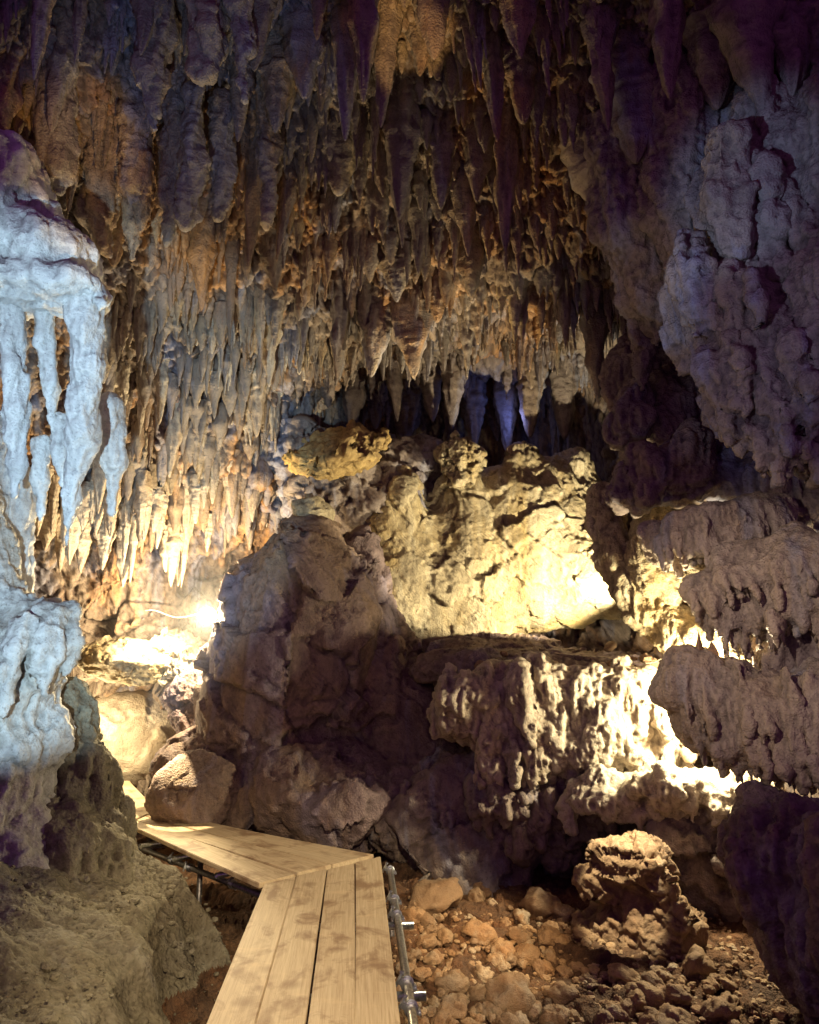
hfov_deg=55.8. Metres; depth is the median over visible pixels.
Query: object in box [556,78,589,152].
stalactite cluster
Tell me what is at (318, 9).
stalactite
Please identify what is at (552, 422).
stalactite cluster
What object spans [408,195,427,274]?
stalactite
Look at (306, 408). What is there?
stalactite cluster
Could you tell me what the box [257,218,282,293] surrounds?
stalactite
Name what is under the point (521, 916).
stone
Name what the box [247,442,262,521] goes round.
stalactite
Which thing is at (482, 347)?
stalactite
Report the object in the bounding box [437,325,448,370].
stalactite
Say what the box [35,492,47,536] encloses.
stalactite
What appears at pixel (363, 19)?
stalactite
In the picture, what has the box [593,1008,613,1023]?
stone
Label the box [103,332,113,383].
stalactite
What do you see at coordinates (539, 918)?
stone
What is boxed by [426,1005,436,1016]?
stone
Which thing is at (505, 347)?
stalactite
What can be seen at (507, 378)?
stalactite cluster
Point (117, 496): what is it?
stalactite
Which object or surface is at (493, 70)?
stalactite
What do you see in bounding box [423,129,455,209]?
stalactite
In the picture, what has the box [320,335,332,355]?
stalactite cluster
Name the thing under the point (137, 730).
passage rock
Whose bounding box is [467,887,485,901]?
stone
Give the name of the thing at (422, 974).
stone
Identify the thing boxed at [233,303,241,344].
stalactite cluster
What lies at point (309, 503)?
perched block
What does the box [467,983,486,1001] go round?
stone
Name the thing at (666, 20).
stalactite
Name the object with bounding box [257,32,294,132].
stalactite
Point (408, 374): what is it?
stalactite cluster
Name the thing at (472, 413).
stalactite
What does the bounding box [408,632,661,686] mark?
rock shelf
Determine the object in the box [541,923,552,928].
stone
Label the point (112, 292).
stalactite cluster
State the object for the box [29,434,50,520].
white stalactite
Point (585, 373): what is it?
stalactite cluster
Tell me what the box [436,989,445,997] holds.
stone
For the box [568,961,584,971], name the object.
stone
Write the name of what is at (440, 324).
stalactite cluster
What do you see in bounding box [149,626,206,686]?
rock block
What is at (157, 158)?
stalactite cluster
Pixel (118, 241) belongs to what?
stalactite
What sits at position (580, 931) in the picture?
stone
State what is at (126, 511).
stalactite
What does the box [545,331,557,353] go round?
stalactite cluster
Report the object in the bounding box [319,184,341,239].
stalactite cluster
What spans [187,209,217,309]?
stalactite
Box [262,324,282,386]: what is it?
stalactite
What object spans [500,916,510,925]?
stone
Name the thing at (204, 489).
stalactite
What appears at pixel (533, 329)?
stalactite cluster
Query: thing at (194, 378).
stalactite fringe
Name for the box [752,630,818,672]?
recessed flowstone
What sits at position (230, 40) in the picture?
stalactite cluster
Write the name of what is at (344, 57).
stalactite
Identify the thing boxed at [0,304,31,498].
white stalactite
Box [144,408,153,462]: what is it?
stalactite cluster
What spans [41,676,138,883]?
brown outcrop
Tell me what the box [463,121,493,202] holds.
stalactite
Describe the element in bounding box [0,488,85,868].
flowstone column
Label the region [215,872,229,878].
scaffold tube
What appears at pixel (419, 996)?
scaffold tube
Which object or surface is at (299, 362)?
stalactite
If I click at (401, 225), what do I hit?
stalactite
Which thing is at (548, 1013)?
stone
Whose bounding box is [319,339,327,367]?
stalactite
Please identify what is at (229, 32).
stalactite
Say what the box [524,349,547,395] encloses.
stalactite cluster
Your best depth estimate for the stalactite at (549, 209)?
8.40 m
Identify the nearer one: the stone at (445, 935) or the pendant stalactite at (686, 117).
the stone at (445, 935)
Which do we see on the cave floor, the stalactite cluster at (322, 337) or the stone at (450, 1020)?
the stone at (450, 1020)
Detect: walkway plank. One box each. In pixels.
[123,781,148,819]
[137,817,330,876]
[137,821,295,888]
[145,815,373,867]
[207,877,295,1023]
[256,869,326,1023]
[308,863,354,1023]
[355,857,399,1023]
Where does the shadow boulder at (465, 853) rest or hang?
on the cave floor
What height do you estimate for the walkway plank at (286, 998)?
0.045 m
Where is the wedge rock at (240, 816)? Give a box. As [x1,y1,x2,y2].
[221,776,253,830]
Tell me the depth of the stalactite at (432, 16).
6.72 m
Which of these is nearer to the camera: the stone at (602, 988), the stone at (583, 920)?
the stone at (602, 988)
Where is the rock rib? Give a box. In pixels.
[584,481,751,663]
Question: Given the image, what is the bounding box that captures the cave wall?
[0,0,818,858]
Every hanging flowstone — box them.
[0,415,37,592]
[664,227,818,489]
[683,0,818,282]
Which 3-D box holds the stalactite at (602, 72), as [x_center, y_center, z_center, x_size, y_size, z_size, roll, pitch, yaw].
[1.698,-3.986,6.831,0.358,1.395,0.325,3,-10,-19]
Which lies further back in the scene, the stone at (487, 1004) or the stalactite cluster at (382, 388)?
the stalactite cluster at (382, 388)
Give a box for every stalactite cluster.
[0,0,18,44]
[14,10,30,58]
[89,9,128,73]
[91,82,114,169]
[106,289,114,319]
[112,358,130,405]
[119,305,133,353]
[126,414,136,449]
[132,301,168,372]
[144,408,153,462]
[151,208,189,277]
[152,138,158,209]
[154,118,163,184]
[160,468,182,486]
[169,304,197,354]
[170,15,188,90]
[181,274,208,338]
[183,6,188,55]
[197,355,213,408]
[201,424,208,450]
[203,120,208,137]
[217,351,231,394]
[222,34,232,67]
[231,406,252,445]
[232,132,248,210]
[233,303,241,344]
[240,284,266,373]
[246,353,256,373]
[260,413,273,449]
[265,286,295,346]
[269,391,283,452]
[284,326,299,373]
[284,351,304,380]
[285,108,311,174]
[288,395,314,417]
[294,148,328,222]
[294,357,313,407]
[299,244,327,311]
[306,337,316,363]
[307,324,320,365]
[311,389,326,425]
[312,339,332,388]
[316,60,336,94]
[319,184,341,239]
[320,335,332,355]
[323,367,338,393]
[323,395,342,427]
[334,159,367,206]
[341,226,367,299]
[342,367,356,390]
[345,344,361,363]
[347,315,352,341]
[351,96,379,180]
[351,315,365,368]
[357,366,380,398]
[364,131,389,244]
[376,380,387,415]
[384,390,420,431]
[385,345,392,367]
[404,365,415,386]
[416,354,437,385]
[417,152,460,191]
[428,37,457,104]
[432,194,461,284]
[436,308,455,348]
[448,0,486,91]
[448,322,455,344]
[449,351,470,378]
[455,303,483,378]
[462,373,471,404]
[475,277,508,326]
[478,316,498,363]
[481,204,494,260]
[486,137,523,223]
[486,390,518,413]
[492,368,513,400]
[497,330,507,349]
[505,291,531,356]
[508,338,524,379]
[511,201,547,281]
[515,127,540,210]
[516,255,562,324]
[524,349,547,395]
[526,308,545,350]
[531,72,554,156]
[532,4,560,96]
[538,334,555,371]
[538,394,545,417]
[543,0,568,49]
[545,286,571,358]
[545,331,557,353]
[547,386,569,455]
[549,353,584,378]
[555,282,587,349]
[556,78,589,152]
[562,171,574,215]
[567,253,580,296]
[569,321,580,363]
[570,307,582,334]
[574,391,584,404]
[576,364,587,392]
[584,374,592,393]
[584,389,594,442]
[585,217,599,260]
[587,285,602,317]
[602,284,626,340]
[605,322,618,355]
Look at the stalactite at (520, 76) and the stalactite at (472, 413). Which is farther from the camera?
the stalactite at (472, 413)
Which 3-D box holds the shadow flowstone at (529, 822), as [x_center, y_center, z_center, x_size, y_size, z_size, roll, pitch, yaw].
[1.455,3.179,7.851,3.769,1.487,1.445,0,-11,0]
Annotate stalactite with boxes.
[0,53,24,129]
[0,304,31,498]
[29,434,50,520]
[30,0,56,79]
[31,88,49,168]
[31,312,61,433]
[32,64,80,195]
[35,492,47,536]
[39,507,59,550]
[45,16,78,131]
[48,475,60,534]
[49,411,65,487]
[49,466,54,486]
[54,511,65,571]
[60,293,105,545]
[60,496,66,547]
[66,127,87,211]
[66,517,81,564]
[72,0,87,63]
[73,126,121,258]
[75,523,92,572]
[77,481,91,529]
[88,477,96,523]
[91,454,105,513]
[93,501,103,534]
[93,518,116,569]
[97,391,128,516]
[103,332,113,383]
[103,480,121,536]
[108,199,124,266]
[115,75,157,261]
[115,474,122,515]
[116,526,128,586]
[121,498,131,563]
[126,273,138,312]
[128,511,138,582]
[129,0,156,55]
[130,0,179,132]
[133,470,151,534]
[135,370,145,434]
[141,483,152,540]
[150,487,164,532]
[154,101,203,231]
[154,355,170,424]
[154,494,168,548]
[157,56,191,246]
[159,523,167,571]
[161,518,182,586]
[164,393,188,476]
[172,81,211,231]
[176,557,180,585]
[179,517,192,559]
[181,474,192,539]
[181,514,193,586]
[183,0,230,86]
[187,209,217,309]
[188,474,200,523]
[200,468,210,507]
[204,513,212,551]
[206,87,238,221]
[208,319,216,353]
[209,464,220,503]
[222,0,257,104]
[222,209,230,229]
[223,460,238,517]
[224,239,239,345]
[227,19,231,39]
[229,60,255,141]
[243,131,262,266]
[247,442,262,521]
[249,363,265,436]
[250,0,277,70]
[254,73,282,230]
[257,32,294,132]
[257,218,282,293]
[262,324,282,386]
[276,173,296,260]
[279,3,326,98]
[279,342,284,384]
[297,332,302,372]
[304,345,310,378]
[312,0,326,39]
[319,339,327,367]
[320,123,359,196]
[320,378,334,407]
[330,0,356,140]
[330,275,350,379]
[331,345,348,380]
[341,371,366,423]
[347,0,379,101]
[347,341,359,373]
[356,284,392,376]
[365,386,388,428]
[374,0,405,126]
[377,251,412,301]
[380,350,386,379]
[382,76,423,219]
[386,337,391,369]
[386,357,403,421]
[390,286,433,378]
[390,395,421,438]
[395,344,405,373]
[396,208,405,247]
[405,21,430,75]
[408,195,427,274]
[412,0,455,59]
[415,365,441,421]
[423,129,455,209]
[423,337,433,380]
[430,268,444,322]
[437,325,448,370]
[437,355,465,428]
[442,398,460,441]
[451,161,475,256]
[457,224,484,297]
[459,378,487,443]
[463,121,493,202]
[470,354,476,367]
[481,335,483,351]
[482,31,504,141]
[493,104,518,251]
[493,381,518,449]
[499,0,538,58]
[500,338,508,366]
[501,37,537,123]
[512,336,527,379]
[516,369,548,437]
[523,418,538,448]
[525,339,534,371]
[533,344,542,389]
[541,188,558,239]
[549,357,578,438]
[554,343,560,374]
[558,111,592,200]
[560,339,569,355]
[577,393,585,441]
[578,300,613,405]
[580,4,619,130]
[581,18,603,56]
[582,109,664,347]
[588,29,657,163]
[599,247,656,391]
[602,401,606,415]
[635,45,720,270]
[647,0,685,98]
[656,272,690,376]
[682,4,735,109]
[699,119,758,263]
[705,0,787,109]
[719,83,743,122]
[772,0,810,95]
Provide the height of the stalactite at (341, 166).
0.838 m
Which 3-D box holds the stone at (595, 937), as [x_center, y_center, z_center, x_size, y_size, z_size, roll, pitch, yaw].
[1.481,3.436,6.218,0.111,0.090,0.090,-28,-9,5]
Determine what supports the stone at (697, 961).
on the cave floor
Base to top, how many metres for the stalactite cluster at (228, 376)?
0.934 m
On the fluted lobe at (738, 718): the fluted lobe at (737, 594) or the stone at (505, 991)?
the fluted lobe at (737, 594)
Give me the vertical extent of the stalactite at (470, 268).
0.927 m
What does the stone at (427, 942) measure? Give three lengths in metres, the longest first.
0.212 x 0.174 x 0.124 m
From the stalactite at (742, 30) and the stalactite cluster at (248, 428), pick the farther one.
the stalactite cluster at (248, 428)
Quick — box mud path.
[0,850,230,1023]
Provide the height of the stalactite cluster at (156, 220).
1.252 m
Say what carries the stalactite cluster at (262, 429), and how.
hanging from the cave wall
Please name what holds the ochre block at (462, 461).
on the limestone outcrop at (505, 546)
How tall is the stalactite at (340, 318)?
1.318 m
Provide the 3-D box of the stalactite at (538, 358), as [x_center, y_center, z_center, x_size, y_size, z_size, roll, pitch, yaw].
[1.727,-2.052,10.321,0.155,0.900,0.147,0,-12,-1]
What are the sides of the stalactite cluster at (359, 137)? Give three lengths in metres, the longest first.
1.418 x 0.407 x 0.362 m
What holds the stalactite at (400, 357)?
hanging from the cave wall
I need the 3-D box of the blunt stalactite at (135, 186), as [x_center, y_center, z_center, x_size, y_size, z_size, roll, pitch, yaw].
[-2.617,-3.595,7.360,0.436,2.331,0.642,0,-11,0]
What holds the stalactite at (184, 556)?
hanging from the cave wall
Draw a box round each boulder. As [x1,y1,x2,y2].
[144,749,243,824]
[192,514,383,831]
[246,736,413,875]
[343,524,469,765]
[384,749,540,896]
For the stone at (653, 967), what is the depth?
5.61 m
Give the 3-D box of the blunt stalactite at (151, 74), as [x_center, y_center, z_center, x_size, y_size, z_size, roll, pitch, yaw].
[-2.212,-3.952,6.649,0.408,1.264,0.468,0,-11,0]
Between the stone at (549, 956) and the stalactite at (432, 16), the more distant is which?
the stalactite at (432, 16)
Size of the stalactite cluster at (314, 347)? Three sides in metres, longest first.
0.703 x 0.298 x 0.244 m
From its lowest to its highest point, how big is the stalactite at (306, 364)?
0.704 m
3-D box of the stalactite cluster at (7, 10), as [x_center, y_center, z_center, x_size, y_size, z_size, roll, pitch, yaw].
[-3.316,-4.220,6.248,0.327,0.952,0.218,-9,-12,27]
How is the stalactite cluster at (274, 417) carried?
hanging from the cave wall
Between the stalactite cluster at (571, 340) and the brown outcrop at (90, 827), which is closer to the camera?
the brown outcrop at (90, 827)
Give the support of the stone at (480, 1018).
on the cave floor
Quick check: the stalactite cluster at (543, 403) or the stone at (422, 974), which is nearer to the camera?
the stone at (422, 974)
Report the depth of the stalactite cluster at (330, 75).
7.39 m
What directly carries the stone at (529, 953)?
on the cave floor
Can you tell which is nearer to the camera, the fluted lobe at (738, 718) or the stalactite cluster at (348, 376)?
the fluted lobe at (738, 718)
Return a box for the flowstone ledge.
[426,651,699,791]
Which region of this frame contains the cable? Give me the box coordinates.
[554,652,661,663]
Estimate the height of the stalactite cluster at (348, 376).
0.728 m
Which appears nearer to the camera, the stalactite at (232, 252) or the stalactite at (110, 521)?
the stalactite at (232, 252)
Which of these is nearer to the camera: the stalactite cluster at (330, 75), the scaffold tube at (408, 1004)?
the scaffold tube at (408, 1004)
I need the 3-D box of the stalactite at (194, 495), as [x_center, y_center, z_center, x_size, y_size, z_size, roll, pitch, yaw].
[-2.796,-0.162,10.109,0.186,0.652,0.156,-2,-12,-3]
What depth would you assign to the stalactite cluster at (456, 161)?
8.28 m
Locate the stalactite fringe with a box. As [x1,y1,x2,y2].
[0,0,602,556]
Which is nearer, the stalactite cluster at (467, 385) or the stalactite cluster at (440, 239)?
the stalactite cluster at (440, 239)
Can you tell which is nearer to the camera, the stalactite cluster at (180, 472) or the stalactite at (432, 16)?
the stalactite at (432, 16)
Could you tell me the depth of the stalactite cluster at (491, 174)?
8.15 m
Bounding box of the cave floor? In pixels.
[144,847,804,1023]
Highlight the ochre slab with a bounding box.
[282,419,391,480]
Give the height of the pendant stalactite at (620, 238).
2.330 m
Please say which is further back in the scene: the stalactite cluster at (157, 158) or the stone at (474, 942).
the stalactite cluster at (157, 158)
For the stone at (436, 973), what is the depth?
5.37 m
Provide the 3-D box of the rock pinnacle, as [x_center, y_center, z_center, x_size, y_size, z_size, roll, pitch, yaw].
[1.854,3.189,6.326,1.135,1.174,0.860,-6,-12,28]
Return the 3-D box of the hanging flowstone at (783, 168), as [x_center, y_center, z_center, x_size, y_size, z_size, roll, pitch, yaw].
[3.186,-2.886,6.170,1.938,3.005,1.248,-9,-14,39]
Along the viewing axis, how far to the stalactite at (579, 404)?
12.44 m
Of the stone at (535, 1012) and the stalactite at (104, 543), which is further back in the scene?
the stalactite at (104, 543)
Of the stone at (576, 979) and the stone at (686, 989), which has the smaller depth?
the stone at (686, 989)
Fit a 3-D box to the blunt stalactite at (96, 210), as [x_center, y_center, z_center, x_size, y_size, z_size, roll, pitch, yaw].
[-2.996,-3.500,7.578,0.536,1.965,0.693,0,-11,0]
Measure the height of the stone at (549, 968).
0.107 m
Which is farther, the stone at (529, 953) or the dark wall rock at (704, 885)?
the dark wall rock at (704, 885)
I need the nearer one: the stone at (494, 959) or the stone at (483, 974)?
the stone at (483, 974)
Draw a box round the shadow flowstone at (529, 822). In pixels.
[368,747,636,878]
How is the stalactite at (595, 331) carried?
hanging from the cave wall
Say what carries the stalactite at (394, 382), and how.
hanging from the cave wall
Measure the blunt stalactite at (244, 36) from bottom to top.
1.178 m
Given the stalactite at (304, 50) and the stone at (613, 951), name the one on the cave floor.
the stone at (613, 951)
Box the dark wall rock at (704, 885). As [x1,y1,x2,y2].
[642,767,740,921]
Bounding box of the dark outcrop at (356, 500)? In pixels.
[262,414,442,531]
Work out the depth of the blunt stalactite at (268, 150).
7.63 m
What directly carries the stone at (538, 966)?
on the cave floor
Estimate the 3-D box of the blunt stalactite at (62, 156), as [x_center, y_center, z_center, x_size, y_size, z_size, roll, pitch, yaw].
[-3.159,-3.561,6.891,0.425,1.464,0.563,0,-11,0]
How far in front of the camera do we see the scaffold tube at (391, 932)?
6.00 m
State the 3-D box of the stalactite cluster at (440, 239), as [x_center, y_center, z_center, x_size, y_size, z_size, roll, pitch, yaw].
[0.426,-3.187,8.722,0.400,1.374,0.430,-4,-11,25]
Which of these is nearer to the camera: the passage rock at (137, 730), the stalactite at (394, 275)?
the stalactite at (394, 275)
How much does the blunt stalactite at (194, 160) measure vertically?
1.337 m
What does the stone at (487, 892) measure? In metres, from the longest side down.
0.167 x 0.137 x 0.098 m
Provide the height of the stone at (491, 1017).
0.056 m
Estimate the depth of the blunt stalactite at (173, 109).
7.20 m
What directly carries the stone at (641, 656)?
on the flowstone ledge
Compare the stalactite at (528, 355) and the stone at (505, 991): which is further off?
the stalactite at (528, 355)
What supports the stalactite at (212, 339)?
hanging from the cave wall
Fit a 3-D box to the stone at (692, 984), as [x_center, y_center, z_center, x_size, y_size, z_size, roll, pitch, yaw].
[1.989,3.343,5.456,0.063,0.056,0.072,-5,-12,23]
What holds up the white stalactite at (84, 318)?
hanging from the flowstone canopy
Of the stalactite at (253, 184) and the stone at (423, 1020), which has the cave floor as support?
the stone at (423, 1020)
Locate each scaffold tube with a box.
[137,843,260,897]
[139,841,162,848]
[172,854,190,861]
[196,861,202,901]
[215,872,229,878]
[309,991,425,1004]
[318,921,413,931]
[382,862,421,1023]
[388,887,394,936]
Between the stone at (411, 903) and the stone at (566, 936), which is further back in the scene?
the stone at (411, 903)
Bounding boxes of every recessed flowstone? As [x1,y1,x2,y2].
[598,331,818,531]
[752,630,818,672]
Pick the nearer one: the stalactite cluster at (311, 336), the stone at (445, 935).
the stone at (445, 935)
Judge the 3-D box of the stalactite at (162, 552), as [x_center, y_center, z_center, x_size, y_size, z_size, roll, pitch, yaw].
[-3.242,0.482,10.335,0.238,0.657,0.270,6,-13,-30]
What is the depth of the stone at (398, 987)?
5.07 m
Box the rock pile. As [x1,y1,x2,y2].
[161,657,202,733]
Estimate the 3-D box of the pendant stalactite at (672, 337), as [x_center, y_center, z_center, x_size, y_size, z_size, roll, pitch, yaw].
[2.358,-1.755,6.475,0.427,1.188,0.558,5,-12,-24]
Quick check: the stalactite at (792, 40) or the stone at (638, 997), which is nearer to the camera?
the stone at (638, 997)
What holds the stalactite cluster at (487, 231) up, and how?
hanging from the cave wall
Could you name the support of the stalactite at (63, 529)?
hanging from the cave wall
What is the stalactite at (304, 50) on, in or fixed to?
hanging from the cave wall
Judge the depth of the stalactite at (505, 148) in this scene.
7.78 m
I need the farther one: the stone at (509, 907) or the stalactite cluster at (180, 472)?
the stalactite cluster at (180, 472)
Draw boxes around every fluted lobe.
[636,491,799,578]
[647,644,818,797]
[678,521,818,660]
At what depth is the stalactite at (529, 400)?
11.30 m
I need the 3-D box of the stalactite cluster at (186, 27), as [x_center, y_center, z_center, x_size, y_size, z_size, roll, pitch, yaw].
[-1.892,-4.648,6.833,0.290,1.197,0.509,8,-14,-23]
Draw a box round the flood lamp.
[197,607,217,624]
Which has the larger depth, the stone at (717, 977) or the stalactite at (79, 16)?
the stalactite at (79, 16)
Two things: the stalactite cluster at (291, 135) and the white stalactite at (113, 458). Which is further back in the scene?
the stalactite cluster at (291, 135)
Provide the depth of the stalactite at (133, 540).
10.03 m
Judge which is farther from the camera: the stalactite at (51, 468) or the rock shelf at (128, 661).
the rock shelf at (128, 661)
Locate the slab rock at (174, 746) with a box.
[149,721,213,777]
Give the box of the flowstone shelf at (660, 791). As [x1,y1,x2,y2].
[555,760,785,835]
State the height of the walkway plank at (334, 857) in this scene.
0.046 m
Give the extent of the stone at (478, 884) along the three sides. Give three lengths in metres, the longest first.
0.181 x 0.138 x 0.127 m
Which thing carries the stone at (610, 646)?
on the rock shelf at (459, 652)
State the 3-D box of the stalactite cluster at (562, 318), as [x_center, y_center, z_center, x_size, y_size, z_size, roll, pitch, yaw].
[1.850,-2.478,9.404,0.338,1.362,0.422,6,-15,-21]
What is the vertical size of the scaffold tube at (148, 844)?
0.048 m
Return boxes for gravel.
[0,862,227,1023]
[386,905,794,1023]
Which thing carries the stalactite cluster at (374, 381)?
hanging from the cave wall
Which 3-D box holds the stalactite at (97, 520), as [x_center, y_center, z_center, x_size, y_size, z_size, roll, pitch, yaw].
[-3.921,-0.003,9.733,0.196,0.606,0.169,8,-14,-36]
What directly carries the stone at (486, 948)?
on the cave floor
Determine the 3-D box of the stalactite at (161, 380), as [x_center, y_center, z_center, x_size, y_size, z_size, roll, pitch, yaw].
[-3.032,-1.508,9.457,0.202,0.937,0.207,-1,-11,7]
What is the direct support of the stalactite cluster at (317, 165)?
hanging from the cave wall
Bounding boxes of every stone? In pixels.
[395,961,416,974]
[396,984,402,990]
[398,1002,418,1018]
[402,906,425,923]
[407,877,462,915]
[407,949,421,961]
[408,900,416,907]
[412,966,431,982]
[416,933,436,950]
[418,1016,429,1023]
[420,912,436,928]
[423,924,436,933]
[423,949,443,965]
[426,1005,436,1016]
[427,995,439,1005]
[431,969,442,980]
[431,1010,447,1023]
[434,969,469,993]
[436,923,444,929]
[436,940,442,947]
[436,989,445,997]
[437,927,453,946]
[437,993,467,1019]
[445,958,452,969]
[447,1016,458,1023]
[461,919,497,944]
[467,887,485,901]
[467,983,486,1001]
[469,931,491,947]
[473,881,482,889]
[474,660,482,667]
[475,964,493,983]
[475,1013,484,1023]
[482,885,491,897]
[482,972,535,1014]
[482,998,493,1010]
[484,945,490,952]
[485,952,504,965]
[486,897,497,905]
[487,1013,495,1022]
[490,939,515,955]
[492,1005,503,1014]
[495,962,508,972]
[495,1014,501,1023]
[498,1012,519,1023]
[500,651,507,656]
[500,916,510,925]
[504,952,517,968]
[505,926,530,944]
[506,905,512,910]
[512,908,529,925]
[514,943,540,967]
[514,1011,529,1023]
[520,887,560,917]
[524,939,532,943]
[528,1000,542,1020]
[531,958,544,976]
[536,916,542,921]
[536,925,560,945]
[539,1004,558,1023]
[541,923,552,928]
[542,959,554,975]
[543,947,555,954]
[543,981,580,1003]
[544,920,558,929]
[544,952,557,963]
[550,902,575,920]
[554,935,567,944]
[554,1004,569,1023]
[555,964,573,977]
[560,933,569,942]
[561,923,567,930]
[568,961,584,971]
[571,977,578,983]
[572,923,594,942]
[576,917,590,924]
[580,937,591,946]
[581,972,592,979]
[587,983,593,989]
[588,978,597,982]
[592,934,599,941]
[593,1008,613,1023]
[598,984,609,993]
[604,641,616,650]
[606,1000,619,1004]
[606,1003,622,1009]
[607,963,640,984]
[607,1004,620,1013]
[608,948,617,953]
[613,994,622,1002]
[616,1009,629,1022]
[617,980,624,985]
[620,998,635,1017]
[624,980,643,992]
[626,988,645,1008]
[626,995,647,1011]
[632,962,639,967]
[636,981,664,1008]
[637,1013,655,1023]
[639,652,647,662]
[641,970,665,985]
[642,655,652,662]
[643,1006,658,1015]
[646,1012,676,1023]
[649,658,658,666]
[649,964,664,972]
[655,969,667,980]
[655,984,664,993]
[659,1003,692,1023]
[663,983,691,1006]
[666,972,672,979]
[682,944,716,979]
[682,984,689,993]
[687,981,695,988]
[700,993,740,1023]
[702,984,715,995]
[707,973,721,984]
[720,978,738,991]
[728,1019,740,1023]
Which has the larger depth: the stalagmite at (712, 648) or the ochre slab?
the ochre slab
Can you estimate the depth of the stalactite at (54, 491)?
9.29 m
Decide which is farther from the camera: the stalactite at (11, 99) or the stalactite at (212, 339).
the stalactite at (212, 339)
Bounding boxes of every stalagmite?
[696,631,702,649]
[707,641,720,658]
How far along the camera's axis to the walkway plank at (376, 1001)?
4.30 m
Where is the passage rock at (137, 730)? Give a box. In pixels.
[94,690,176,785]
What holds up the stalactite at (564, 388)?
hanging from the cave wall
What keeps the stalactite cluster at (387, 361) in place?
hanging from the cave wall
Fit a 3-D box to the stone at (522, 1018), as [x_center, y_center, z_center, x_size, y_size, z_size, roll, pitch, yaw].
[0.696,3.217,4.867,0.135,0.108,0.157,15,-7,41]
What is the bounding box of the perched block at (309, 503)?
[291,493,334,520]
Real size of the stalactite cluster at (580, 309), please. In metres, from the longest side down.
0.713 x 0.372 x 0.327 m
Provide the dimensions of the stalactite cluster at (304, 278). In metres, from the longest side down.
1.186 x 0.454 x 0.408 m
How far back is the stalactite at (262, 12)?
6.69 m
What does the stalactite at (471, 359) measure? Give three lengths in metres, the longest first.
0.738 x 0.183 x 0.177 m
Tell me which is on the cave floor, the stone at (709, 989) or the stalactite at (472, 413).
the stone at (709, 989)
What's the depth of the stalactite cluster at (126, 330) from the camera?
8.82 m
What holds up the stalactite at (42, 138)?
attached to the blunt stalactite at (62, 156)
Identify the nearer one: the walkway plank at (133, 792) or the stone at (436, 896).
the stone at (436, 896)
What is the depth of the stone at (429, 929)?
6.10 m
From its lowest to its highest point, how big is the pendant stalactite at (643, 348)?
1.996 m
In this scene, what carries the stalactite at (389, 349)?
hanging from the cave wall
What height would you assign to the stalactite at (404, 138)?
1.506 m
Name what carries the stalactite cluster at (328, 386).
hanging from the cave wall
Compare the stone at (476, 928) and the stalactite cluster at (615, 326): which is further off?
the stalactite cluster at (615, 326)
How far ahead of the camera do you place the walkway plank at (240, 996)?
4.20 m
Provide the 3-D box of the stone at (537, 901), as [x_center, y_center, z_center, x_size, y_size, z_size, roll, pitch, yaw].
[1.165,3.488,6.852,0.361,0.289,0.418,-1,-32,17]
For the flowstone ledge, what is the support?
on the shadow boulder at (465, 853)
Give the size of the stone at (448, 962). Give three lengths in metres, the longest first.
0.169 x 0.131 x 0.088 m
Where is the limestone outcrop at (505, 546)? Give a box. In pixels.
[365,441,621,652]
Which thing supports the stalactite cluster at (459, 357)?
hanging from the cave wall
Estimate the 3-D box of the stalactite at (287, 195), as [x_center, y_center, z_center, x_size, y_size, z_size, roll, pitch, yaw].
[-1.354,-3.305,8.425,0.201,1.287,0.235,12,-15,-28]
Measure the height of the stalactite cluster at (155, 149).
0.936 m
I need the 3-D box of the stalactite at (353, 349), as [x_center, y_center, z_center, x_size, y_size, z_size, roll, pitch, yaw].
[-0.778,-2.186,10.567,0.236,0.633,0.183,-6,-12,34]
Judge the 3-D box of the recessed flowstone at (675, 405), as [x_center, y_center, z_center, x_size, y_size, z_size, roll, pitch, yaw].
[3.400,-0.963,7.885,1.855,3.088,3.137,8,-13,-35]
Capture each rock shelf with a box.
[77,635,165,686]
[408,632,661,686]
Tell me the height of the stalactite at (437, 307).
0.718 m
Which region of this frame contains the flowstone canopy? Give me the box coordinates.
[0,129,112,320]
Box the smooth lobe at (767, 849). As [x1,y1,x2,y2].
[715,779,818,1023]
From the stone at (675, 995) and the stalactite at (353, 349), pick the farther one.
the stalactite at (353, 349)
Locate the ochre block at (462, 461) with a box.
[433,430,486,488]
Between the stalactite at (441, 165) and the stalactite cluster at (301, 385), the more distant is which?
the stalactite cluster at (301, 385)
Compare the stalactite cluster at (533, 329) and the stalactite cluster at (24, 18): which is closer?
the stalactite cluster at (24, 18)
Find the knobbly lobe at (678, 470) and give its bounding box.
[602,377,720,518]
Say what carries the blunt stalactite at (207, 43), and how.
hanging from the cave wall
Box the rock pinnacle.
[566,829,708,962]
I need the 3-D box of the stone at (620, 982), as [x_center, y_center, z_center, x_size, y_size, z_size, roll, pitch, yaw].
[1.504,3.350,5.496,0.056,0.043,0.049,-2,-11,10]
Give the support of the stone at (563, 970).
on the cave floor
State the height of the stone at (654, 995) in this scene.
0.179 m
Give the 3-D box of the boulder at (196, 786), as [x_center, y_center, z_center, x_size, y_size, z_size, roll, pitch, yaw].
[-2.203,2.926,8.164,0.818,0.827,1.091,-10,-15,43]
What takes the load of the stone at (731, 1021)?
on the cave floor
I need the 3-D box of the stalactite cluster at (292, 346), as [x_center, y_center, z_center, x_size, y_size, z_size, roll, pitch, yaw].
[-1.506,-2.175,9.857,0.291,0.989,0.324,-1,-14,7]
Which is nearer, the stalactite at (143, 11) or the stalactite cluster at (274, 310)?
the stalactite at (143, 11)
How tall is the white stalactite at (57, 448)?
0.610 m
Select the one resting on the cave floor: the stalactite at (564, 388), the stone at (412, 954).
the stone at (412, 954)
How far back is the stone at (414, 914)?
6.29 m

